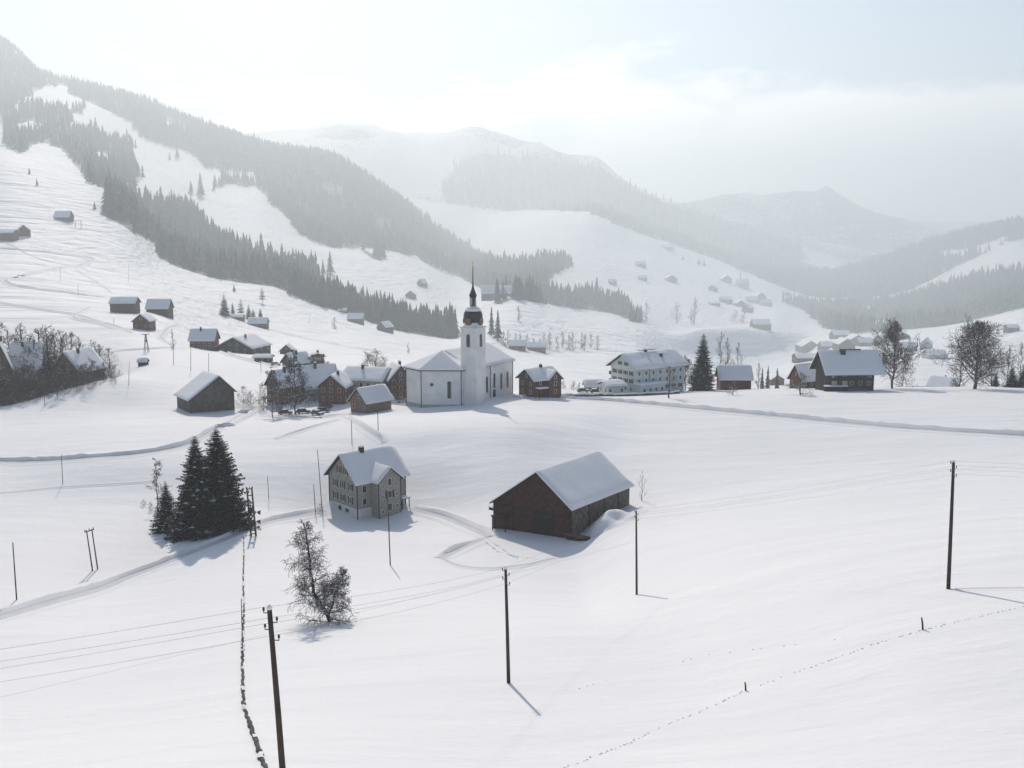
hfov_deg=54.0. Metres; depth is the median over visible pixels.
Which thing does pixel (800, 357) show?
village house
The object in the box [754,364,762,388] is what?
bare tree
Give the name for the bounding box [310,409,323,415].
parked car
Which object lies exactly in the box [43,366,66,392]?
bare bush
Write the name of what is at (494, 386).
window
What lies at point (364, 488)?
window
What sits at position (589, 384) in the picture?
hut
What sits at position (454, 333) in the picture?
spruce tree
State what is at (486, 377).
window
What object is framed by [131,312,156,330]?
hut
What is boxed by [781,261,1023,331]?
conifer forest
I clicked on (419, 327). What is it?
spruce tree
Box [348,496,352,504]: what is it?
window
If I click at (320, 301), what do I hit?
spruce tree
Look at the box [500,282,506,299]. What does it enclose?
spruce tree
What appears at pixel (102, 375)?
bare bush
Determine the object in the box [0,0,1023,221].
sky
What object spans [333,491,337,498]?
window
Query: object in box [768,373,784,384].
village house
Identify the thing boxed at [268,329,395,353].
track
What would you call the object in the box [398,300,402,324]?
spruce tree
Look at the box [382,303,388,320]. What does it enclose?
spruce tree
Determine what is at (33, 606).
path
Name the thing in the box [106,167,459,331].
conifer forest
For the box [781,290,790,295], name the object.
house
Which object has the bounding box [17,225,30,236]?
barn
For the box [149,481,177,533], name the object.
spruce tree
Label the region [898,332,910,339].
village house
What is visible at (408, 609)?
overhead wire
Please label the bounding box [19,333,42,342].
bare tree
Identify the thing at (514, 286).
spruce tree
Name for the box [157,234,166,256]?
spruce tree
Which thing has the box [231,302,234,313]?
spruce tree
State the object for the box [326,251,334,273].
spruce tree
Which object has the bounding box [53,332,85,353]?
bare tree
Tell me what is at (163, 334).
track
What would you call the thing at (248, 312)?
spruce tree
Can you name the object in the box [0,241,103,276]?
track
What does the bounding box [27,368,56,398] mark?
bare bush
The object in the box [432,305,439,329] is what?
spruce tree
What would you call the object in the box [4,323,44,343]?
bare tree
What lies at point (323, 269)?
spruce tree
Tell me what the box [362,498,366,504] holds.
window
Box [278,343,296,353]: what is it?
village house
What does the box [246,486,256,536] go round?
transformer pole
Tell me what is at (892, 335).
bare tree
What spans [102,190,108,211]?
spruce tree
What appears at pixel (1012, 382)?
spruce tree
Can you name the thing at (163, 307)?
barn
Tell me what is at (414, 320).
spruce tree
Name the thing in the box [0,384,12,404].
bare bush
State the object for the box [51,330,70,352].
bare tree
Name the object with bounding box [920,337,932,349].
village house
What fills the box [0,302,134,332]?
track
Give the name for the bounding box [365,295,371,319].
spruce tree
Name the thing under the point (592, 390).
parked car
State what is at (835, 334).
village house
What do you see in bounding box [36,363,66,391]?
bare bush
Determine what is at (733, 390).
apple tree
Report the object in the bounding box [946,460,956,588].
utility pole
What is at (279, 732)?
utility pole
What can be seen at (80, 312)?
track
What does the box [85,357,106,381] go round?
bare bush
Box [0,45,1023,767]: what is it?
snow ground
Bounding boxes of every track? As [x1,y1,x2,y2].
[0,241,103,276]
[0,247,106,297]
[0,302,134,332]
[0,480,151,493]
[68,307,125,330]
[73,268,112,292]
[103,347,188,353]
[156,323,189,344]
[173,313,212,320]
[218,350,278,367]
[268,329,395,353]
[332,320,416,345]
[807,321,828,336]
[953,586,1023,591]
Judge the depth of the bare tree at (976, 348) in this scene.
340.98 m
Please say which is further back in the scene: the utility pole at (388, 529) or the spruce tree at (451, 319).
the spruce tree at (451, 319)
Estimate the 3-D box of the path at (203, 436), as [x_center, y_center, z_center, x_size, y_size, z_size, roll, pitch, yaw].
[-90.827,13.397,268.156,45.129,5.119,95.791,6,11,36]
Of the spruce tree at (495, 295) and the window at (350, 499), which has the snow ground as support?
the spruce tree at (495, 295)
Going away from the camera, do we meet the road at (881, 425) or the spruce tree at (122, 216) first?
the road at (881, 425)
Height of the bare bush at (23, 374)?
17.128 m
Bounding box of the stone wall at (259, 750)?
[240,536,267,767]
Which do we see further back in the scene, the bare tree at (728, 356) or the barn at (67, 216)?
the barn at (67, 216)
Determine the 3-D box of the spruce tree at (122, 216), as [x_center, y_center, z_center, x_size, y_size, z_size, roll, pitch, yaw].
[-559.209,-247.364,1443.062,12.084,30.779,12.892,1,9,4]
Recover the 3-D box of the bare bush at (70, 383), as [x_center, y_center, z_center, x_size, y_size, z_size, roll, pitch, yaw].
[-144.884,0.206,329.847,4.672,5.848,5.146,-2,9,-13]
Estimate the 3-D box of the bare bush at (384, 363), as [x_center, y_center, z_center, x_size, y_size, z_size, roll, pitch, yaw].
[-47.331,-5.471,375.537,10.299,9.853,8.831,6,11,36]
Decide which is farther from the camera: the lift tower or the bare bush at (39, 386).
the lift tower
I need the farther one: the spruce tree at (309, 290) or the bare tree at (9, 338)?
the spruce tree at (309, 290)
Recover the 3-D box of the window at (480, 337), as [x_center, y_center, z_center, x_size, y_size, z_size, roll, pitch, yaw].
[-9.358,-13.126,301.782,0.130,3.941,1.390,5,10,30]
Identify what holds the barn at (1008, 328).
on the snow ground
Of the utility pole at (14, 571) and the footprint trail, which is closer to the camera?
the footprint trail
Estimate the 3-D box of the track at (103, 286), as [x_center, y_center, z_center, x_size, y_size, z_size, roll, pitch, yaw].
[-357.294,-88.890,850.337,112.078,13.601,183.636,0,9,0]
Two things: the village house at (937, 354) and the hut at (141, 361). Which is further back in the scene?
the village house at (937, 354)
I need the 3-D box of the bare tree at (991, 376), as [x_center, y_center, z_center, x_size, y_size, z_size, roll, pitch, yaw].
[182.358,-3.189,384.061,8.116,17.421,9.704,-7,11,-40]
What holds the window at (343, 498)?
in the farm house at (361, 480)
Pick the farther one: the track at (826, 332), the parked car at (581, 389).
the track at (826, 332)
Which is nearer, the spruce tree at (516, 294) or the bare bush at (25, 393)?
the bare bush at (25, 393)
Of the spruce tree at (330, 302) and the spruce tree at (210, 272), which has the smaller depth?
the spruce tree at (330, 302)
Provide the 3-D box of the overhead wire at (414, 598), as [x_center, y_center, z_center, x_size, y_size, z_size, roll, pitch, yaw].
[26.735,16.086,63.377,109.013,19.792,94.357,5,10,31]
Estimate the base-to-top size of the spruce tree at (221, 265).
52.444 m
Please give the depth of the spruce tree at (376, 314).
1464.25 m
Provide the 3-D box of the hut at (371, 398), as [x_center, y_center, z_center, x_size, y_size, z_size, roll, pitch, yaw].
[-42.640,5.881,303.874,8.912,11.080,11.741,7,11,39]
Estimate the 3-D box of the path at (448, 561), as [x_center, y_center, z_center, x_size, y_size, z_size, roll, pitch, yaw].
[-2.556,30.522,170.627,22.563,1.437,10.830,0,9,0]
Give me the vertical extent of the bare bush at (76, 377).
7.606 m
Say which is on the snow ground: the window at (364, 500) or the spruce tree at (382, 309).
the spruce tree at (382, 309)
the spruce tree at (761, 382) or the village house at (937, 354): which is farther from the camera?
the village house at (937, 354)
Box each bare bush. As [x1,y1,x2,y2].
[0,370,19,404]
[0,372,35,405]
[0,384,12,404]
[0,385,19,405]
[1,367,27,405]
[3,367,37,402]
[8,366,33,394]
[13,367,40,398]
[14,365,32,399]
[14,375,41,401]
[16,386,30,401]
[17,364,42,400]
[25,361,39,397]
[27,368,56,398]
[28,374,49,400]
[30,376,50,399]
[33,351,76,391]
[34,363,52,388]
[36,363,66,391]
[41,368,71,397]
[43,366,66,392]
[47,362,78,393]
[51,364,80,389]
[52,369,69,390]
[66,376,76,390]
[67,373,85,389]
[73,365,91,387]
[74,364,91,385]
[78,362,95,381]
[78,367,96,390]
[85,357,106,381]
[95,361,112,379]
[97,368,106,379]
[235,387,250,405]
[242,391,256,405]
[254,383,271,410]
[361,352,380,366]
[366,349,387,366]
[374,356,386,366]
[731,309,742,322]
[890,359,917,386]
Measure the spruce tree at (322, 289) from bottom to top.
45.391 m
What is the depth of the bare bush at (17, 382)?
329.60 m
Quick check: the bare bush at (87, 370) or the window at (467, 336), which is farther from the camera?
the bare bush at (87, 370)
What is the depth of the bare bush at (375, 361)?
372.08 m
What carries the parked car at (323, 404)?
on the snow ground
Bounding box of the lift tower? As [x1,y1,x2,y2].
[142,334,148,350]
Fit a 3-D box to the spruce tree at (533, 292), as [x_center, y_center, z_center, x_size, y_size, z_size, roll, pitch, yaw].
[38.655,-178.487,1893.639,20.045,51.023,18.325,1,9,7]
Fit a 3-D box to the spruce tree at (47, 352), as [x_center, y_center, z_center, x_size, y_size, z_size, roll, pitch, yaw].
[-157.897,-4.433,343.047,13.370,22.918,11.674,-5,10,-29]
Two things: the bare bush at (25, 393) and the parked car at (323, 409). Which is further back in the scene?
the bare bush at (25, 393)
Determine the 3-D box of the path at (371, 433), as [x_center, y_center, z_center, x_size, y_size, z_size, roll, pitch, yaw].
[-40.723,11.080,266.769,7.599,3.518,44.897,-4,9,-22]
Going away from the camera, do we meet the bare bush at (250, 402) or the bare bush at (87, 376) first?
the bare bush at (250, 402)
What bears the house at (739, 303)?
on the snow ground
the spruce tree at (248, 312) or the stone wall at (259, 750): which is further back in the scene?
the spruce tree at (248, 312)
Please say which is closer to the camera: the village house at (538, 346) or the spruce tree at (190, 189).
the village house at (538, 346)
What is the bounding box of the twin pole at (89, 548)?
[84,527,97,570]
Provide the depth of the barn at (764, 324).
2909.60 m
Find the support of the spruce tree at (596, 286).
on the snow ground
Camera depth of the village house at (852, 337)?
2374.11 m
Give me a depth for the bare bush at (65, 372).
337.94 m
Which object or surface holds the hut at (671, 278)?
on the snow ground
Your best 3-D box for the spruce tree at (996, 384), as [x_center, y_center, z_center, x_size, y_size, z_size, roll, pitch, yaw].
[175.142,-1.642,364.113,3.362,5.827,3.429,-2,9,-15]
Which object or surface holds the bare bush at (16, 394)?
on the snow ground
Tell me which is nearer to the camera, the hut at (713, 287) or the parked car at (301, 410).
the parked car at (301, 410)
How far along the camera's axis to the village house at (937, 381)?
625.84 m
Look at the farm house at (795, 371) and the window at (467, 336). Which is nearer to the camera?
the window at (467, 336)
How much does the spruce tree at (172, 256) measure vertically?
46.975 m
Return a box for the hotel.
[606,348,689,392]
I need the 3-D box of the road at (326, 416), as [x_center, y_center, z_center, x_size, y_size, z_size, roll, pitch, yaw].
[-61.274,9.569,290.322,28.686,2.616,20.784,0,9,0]
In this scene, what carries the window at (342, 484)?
in the farm house at (361, 480)
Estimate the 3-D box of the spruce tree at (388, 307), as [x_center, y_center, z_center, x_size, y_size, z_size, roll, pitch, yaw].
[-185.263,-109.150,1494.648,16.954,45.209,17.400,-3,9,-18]
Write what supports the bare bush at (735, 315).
on the snow ground
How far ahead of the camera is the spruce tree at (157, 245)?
1503.12 m
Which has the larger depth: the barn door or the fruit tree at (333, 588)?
the barn door
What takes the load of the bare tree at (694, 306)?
on the snow ground
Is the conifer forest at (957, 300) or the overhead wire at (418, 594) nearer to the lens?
the overhead wire at (418, 594)
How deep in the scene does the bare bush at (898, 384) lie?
404.21 m
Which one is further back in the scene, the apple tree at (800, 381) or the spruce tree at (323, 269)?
the spruce tree at (323, 269)
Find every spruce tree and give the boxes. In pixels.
[0,358,20,404]
[38,338,62,393]
[100,176,108,206]
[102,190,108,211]
[106,191,115,217]
[119,203,126,220]
[132,214,137,231]
[135,212,141,232]
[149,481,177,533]
[155,233,159,252]
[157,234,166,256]
[164,436,223,542]
[167,235,178,262]
[175,144,178,157]
[188,181,192,193]
[189,429,260,536]
[195,172,205,195]
[206,258,213,276]
[213,255,221,278]
[218,247,226,278]
[219,293,230,316]
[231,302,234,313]
[235,299,243,313]
[245,305,251,318]
[259,290,266,302]
[287,279,291,293]
[291,269,297,293]
[301,275,308,296]
[306,279,311,300]
[310,282,317,303]
[317,276,325,306]
[317,290,323,305]
[321,262,325,273]
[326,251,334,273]
[327,288,333,307]
[331,277,336,306]
[336,288,343,309]
[345,292,351,312]
[349,290,353,311]
[353,292,359,312]
[358,299,364,315]
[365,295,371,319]
[370,289,381,320]
[378,293,387,322]
[380,292,390,320]
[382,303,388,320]
[386,296,390,318]
[390,303,393,322]
[392,303,399,328]
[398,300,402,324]
[400,301,408,327]
[400,308,409,330]
[407,309,414,330]
[412,310,418,330]
[417,311,421,331]
[420,319,425,332]
[421,305,426,330]
[425,313,432,333]
[431,312,439,335]
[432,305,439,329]
[438,320,442,336]
[441,321,446,337]
[444,317,450,338]
[449,307,458,337]
[451,321,456,338]
[454,309,460,334]
[487,306,494,335]
[492,278,497,301]
[492,310,502,340]
[494,282,500,302]
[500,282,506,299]
[511,274,516,297]
[512,278,519,299]
[518,278,522,298]
[524,287,528,299]
[528,284,532,301]
[531,278,537,301]
[538,283,543,302]
[593,278,599,293]
[687,335,716,390]
[760,367,764,388]
[765,365,769,388]
[774,367,778,388]
[991,375,999,386]
[1002,365,1019,387]
[1017,365,1023,387]
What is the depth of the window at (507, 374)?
324.78 m
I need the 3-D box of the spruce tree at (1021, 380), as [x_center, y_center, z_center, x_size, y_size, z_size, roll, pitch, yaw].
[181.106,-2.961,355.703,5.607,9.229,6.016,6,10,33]
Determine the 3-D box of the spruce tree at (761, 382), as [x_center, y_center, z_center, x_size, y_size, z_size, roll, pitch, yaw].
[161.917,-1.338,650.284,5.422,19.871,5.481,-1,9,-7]
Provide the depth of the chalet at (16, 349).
365.85 m
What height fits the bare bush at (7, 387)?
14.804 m
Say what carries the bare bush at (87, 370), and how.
on the snow ground
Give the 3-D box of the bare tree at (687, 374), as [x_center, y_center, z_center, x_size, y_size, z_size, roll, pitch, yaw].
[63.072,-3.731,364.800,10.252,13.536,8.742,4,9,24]
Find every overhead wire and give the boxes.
[0,469,1008,668]
[2,474,1010,681]
[4,461,1009,648]
[5,466,1023,660]
[8,543,628,695]
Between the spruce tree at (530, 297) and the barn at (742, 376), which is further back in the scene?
the spruce tree at (530, 297)
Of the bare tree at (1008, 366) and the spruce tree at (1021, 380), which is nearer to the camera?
the spruce tree at (1021, 380)
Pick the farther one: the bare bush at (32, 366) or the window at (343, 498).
the bare bush at (32, 366)
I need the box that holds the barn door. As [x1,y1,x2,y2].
[536,516,549,534]
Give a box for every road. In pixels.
[258,414,351,419]
[512,394,1023,438]
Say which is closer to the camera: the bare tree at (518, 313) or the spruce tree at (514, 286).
the bare tree at (518, 313)
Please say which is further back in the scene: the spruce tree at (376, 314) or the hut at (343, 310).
the spruce tree at (376, 314)
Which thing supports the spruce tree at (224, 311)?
on the snow ground
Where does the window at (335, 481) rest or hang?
in the farm house at (361, 480)
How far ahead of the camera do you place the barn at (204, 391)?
305.84 m
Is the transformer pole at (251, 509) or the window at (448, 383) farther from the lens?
the window at (448, 383)
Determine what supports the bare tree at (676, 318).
on the snow ground
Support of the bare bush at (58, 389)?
on the snow ground
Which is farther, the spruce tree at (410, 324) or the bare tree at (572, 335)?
the spruce tree at (410, 324)
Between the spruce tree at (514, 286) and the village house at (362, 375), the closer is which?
the village house at (362, 375)
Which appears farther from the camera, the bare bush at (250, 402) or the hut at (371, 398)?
the bare bush at (250, 402)
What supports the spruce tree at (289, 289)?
on the snow ground
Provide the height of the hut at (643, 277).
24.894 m
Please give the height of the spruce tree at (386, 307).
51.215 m
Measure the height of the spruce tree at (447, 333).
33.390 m
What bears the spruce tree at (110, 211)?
on the snow ground
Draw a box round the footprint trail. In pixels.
[563,606,1023,767]
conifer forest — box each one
[0,34,145,189]
[65,74,573,287]
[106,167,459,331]
[442,148,804,266]
[508,276,643,322]
[588,203,1023,297]
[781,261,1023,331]
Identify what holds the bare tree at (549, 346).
on the snow ground
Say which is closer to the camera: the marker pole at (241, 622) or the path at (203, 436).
the marker pole at (241, 622)
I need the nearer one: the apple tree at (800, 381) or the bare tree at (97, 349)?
the apple tree at (800, 381)
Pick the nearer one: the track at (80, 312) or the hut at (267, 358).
the hut at (267, 358)
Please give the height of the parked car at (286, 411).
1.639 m
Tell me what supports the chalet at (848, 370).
on the snow ground
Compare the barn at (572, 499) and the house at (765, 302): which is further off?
the house at (765, 302)
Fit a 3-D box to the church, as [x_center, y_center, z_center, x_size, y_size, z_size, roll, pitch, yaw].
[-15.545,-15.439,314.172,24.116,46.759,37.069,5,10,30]
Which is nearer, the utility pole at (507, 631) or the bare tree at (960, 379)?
the utility pole at (507, 631)
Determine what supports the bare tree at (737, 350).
on the snow ground
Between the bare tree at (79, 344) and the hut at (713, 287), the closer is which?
the bare tree at (79, 344)
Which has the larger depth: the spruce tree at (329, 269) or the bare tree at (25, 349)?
the spruce tree at (329, 269)
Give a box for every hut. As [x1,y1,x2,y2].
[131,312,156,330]
[136,358,149,366]
[227,314,244,321]
[252,354,274,362]
[337,308,346,313]
[347,384,394,412]
[405,290,415,298]
[417,278,427,287]
[582,379,604,389]
[608,279,616,285]
[635,261,645,267]
[638,275,647,280]
[660,244,673,249]
[664,275,677,282]
[708,284,717,291]
[708,301,720,305]
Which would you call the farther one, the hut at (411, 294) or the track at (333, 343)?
the hut at (411, 294)
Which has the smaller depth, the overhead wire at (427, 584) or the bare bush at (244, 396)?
the overhead wire at (427, 584)
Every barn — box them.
[0,229,19,240]
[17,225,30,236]
[53,211,74,221]
[108,296,140,313]
[145,299,174,318]
[173,370,236,412]
[347,313,364,324]
[377,321,393,333]
[488,451,634,540]
[714,365,753,389]
[750,319,771,329]
[1003,324,1019,332]
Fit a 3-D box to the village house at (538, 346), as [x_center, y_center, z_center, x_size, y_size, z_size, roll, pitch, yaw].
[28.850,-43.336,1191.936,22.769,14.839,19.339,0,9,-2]
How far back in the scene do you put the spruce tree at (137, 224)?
1476.34 m
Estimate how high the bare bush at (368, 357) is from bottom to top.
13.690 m
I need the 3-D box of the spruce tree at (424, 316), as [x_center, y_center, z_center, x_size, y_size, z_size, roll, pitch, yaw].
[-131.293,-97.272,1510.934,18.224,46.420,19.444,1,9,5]
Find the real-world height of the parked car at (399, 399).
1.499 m
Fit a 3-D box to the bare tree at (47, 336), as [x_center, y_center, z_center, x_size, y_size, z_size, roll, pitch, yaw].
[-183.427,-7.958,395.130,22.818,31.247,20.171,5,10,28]
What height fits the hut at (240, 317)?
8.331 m
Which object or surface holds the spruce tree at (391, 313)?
on the snow ground
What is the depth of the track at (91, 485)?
223.37 m
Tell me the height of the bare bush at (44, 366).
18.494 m
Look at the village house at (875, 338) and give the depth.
2177.80 m
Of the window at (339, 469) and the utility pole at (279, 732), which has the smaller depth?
the utility pole at (279, 732)
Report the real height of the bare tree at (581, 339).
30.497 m
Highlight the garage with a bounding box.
[596,379,627,393]
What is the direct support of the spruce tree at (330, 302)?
on the snow ground
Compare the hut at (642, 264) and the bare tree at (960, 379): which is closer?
the bare tree at (960, 379)
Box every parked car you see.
[270,361,280,364]
[278,409,292,414]
[296,407,310,413]
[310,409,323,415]
[317,407,329,411]
[319,401,332,407]
[395,397,405,402]
[577,387,588,392]
[589,388,598,392]
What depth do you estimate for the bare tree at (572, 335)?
1311.17 m
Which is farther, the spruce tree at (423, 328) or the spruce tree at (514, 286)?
the spruce tree at (514, 286)
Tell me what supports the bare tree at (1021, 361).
on the snow ground
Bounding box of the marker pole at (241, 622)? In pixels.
[241,598,242,647]
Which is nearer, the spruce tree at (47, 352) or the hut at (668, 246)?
the spruce tree at (47, 352)
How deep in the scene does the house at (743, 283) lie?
4901.66 m
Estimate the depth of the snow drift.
188.37 m
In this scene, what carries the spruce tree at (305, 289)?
on the snow ground
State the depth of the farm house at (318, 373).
325.33 m
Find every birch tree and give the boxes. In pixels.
[146,458,169,508]
[260,367,287,416]
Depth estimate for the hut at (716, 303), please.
3727.01 m
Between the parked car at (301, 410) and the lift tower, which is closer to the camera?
the parked car at (301, 410)
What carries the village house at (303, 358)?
on the snow ground
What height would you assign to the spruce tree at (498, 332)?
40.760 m
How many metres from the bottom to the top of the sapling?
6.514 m
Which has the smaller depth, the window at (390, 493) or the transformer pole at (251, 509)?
the transformer pole at (251, 509)
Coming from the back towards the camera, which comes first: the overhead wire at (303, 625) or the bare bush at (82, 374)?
the bare bush at (82, 374)
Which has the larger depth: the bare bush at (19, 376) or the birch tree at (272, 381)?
the bare bush at (19, 376)
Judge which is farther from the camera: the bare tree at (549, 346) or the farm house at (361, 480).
the bare tree at (549, 346)
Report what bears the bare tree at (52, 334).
on the snow ground
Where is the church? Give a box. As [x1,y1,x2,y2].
[403,260,515,407]
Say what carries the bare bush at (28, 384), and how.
on the snow ground
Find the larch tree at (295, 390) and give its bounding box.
[275,349,316,413]
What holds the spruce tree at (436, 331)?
on the snow ground
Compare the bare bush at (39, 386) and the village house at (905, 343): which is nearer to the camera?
the bare bush at (39, 386)
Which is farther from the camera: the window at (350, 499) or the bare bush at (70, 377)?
the bare bush at (70, 377)
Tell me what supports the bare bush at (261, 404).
on the snow ground
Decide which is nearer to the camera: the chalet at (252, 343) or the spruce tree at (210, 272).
the chalet at (252, 343)
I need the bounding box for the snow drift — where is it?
[582,509,650,536]
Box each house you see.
[188,326,220,350]
[264,365,304,404]
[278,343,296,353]
[279,349,310,367]
[298,362,336,400]
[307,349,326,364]
[323,445,410,519]
[343,364,390,390]
[385,360,405,398]
[481,285,512,300]
[508,339,525,351]
[526,341,545,353]
[719,296,732,303]
[720,275,731,282]
[733,299,746,306]
[736,279,749,287]
[742,303,753,312]
[745,296,758,303]
[754,292,765,300]
[759,299,771,306]
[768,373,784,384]
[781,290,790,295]
[786,363,815,387]
[792,353,815,362]
[795,339,816,352]
[817,341,832,349]
[829,330,849,338]
[832,337,855,349]
[844,333,861,342]
[855,337,872,346]
[873,334,886,344]
[896,341,916,351]
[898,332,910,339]
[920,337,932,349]
[922,349,947,358]
[924,375,958,386]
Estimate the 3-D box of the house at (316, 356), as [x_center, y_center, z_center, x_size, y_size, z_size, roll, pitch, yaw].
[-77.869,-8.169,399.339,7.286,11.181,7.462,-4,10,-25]
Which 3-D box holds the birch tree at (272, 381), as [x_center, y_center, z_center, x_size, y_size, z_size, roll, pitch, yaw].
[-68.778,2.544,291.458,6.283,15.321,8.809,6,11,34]
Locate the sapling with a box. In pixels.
[639,471,646,498]
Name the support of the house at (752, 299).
on the snow ground
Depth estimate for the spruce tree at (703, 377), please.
358.84 m
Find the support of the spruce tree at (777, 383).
on the snow ground
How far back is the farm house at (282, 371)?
319.75 m
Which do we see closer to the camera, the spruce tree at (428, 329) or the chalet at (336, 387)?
the chalet at (336, 387)
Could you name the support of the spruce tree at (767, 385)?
on the snow ground
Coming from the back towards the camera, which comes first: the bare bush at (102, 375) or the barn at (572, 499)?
the bare bush at (102, 375)
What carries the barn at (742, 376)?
on the snow ground
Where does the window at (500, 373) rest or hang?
in the church
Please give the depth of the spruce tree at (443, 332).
1429.55 m
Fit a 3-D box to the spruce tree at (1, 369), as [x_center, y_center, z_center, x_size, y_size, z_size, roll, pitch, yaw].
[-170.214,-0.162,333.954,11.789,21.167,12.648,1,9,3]
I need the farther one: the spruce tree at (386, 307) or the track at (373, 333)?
the spruce tree at (386, 307)
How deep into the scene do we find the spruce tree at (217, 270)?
1488.43 m
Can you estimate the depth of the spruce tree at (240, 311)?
963.07 m
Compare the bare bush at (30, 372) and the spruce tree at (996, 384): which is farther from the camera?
the spruce tree at (996, 384)
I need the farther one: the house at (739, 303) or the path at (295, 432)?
the house at (739, 303)
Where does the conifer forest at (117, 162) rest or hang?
on the snow ground
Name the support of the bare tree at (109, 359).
on the snow ground
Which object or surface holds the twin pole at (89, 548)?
on the snow ground
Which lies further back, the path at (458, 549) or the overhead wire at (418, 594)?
the path at (458, 549)
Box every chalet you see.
[0,335,15,391]
[8,341,46,384]
[54,347,107,384]
[215,333,272,353]
[247,317,269,328]
[315,370,354,403]
[515,363,563,398]
[809,349,885,390]
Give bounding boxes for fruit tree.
[280,519,357,625]
[666,366,686,397]
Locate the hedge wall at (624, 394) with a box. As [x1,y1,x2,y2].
[561,390,679,396]
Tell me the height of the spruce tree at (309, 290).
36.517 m
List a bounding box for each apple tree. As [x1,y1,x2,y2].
[725,380,736,394]
[784,371,814,395]
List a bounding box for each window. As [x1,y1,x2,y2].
[333,478,337,485]
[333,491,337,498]
[337,465,341,473]
[340,480,344,488]
[341,494,345,501]
[343,467,347,475]
[348,483,352,491]
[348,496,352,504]
[362,485,366,492]
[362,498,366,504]
[386,490,393,497]
[388,478,391,485]
[447,381,450,397]
[466,334,469,346]
[479,334,481,346]
[486,377,487,392]
[493,373,495,387]
[500,373,501,388]
[506,371,508,387]
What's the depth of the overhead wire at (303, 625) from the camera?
88.39 m
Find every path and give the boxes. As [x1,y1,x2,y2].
[0,405,267,465]
[0,506,330,623]
[274,419,341,439]
[338,416,390,444]
[407,505,498,537]
[430,538,491,558]
[435,557,559,570]
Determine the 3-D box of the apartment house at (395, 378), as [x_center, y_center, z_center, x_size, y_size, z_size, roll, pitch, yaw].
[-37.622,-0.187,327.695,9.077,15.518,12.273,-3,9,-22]
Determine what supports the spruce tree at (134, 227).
on the snow ground
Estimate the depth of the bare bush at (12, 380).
323.05 m
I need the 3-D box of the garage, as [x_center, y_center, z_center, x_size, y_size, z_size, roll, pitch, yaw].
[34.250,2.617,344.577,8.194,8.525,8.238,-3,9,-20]
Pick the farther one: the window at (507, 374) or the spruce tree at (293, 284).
the spruce tree at (293, 284)
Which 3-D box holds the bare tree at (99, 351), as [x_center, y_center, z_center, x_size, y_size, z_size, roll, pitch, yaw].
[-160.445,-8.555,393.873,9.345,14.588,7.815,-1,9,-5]
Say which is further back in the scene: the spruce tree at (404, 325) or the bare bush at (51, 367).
the spruce tree at (404, 325)
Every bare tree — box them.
[0,322,22,350]
[2,328,21,352]
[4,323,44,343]
[8,336,53,384]
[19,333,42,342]
[27,327,62,354]
[35,325,67,362]
[40,328,65,359]
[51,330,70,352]
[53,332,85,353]
[70,337,88,347]
[87,341,106,360]
[95,345,114,369]
[102,347,119,371]
[516,306,520,321]
[546,331,554,348]
[567,332,577,350]
[577,333,584,348]
[643,303,650,321]
[670,302,682,323]
[684,356,694,390]
[686,300,698,323]
[714,332,726,363]
[722,338,735,364]
[730,342,745,364]
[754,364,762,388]
[872,317,926,388]
[926,315,1020,388]
[948,353,973,386]
[980,354,1001,386]
[999,345,1018,385]
[1012,344,1023,379]
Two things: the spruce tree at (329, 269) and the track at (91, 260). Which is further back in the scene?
the spruce tree at (329, 269)
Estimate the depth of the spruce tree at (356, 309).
1487.81 m
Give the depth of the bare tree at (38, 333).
396.30 m
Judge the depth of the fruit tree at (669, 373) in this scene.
321.57 m
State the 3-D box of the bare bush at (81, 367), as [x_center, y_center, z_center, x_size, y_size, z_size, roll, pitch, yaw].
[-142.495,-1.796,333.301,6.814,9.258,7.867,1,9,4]
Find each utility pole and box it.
[12,541,16,599]
[262,604,285,767]
[317,449,321,504]
[387,489,390,564]
[502,566,509,682]
[634,509,638,594]
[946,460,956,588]
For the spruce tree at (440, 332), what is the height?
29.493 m
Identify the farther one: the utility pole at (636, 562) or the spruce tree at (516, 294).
the spruce tree at (516, 294)
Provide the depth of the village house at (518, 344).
1160.30 m
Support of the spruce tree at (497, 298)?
on the snow ground
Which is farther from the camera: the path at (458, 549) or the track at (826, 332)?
the track at (826, 332)
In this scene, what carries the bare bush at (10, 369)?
on the snow ground
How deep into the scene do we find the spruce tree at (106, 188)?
1457.11 m
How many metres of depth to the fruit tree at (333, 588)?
116.65 m
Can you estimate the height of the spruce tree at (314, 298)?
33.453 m
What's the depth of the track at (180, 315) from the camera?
742.16 m
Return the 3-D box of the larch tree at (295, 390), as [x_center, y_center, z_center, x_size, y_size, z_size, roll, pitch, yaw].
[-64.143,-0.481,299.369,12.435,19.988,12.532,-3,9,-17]
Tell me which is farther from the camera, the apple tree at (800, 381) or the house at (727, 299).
the house at (727, 299)
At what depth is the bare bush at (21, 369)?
341.18 m
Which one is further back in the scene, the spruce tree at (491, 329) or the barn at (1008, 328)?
the barn at (1008, 328)
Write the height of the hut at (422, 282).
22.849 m

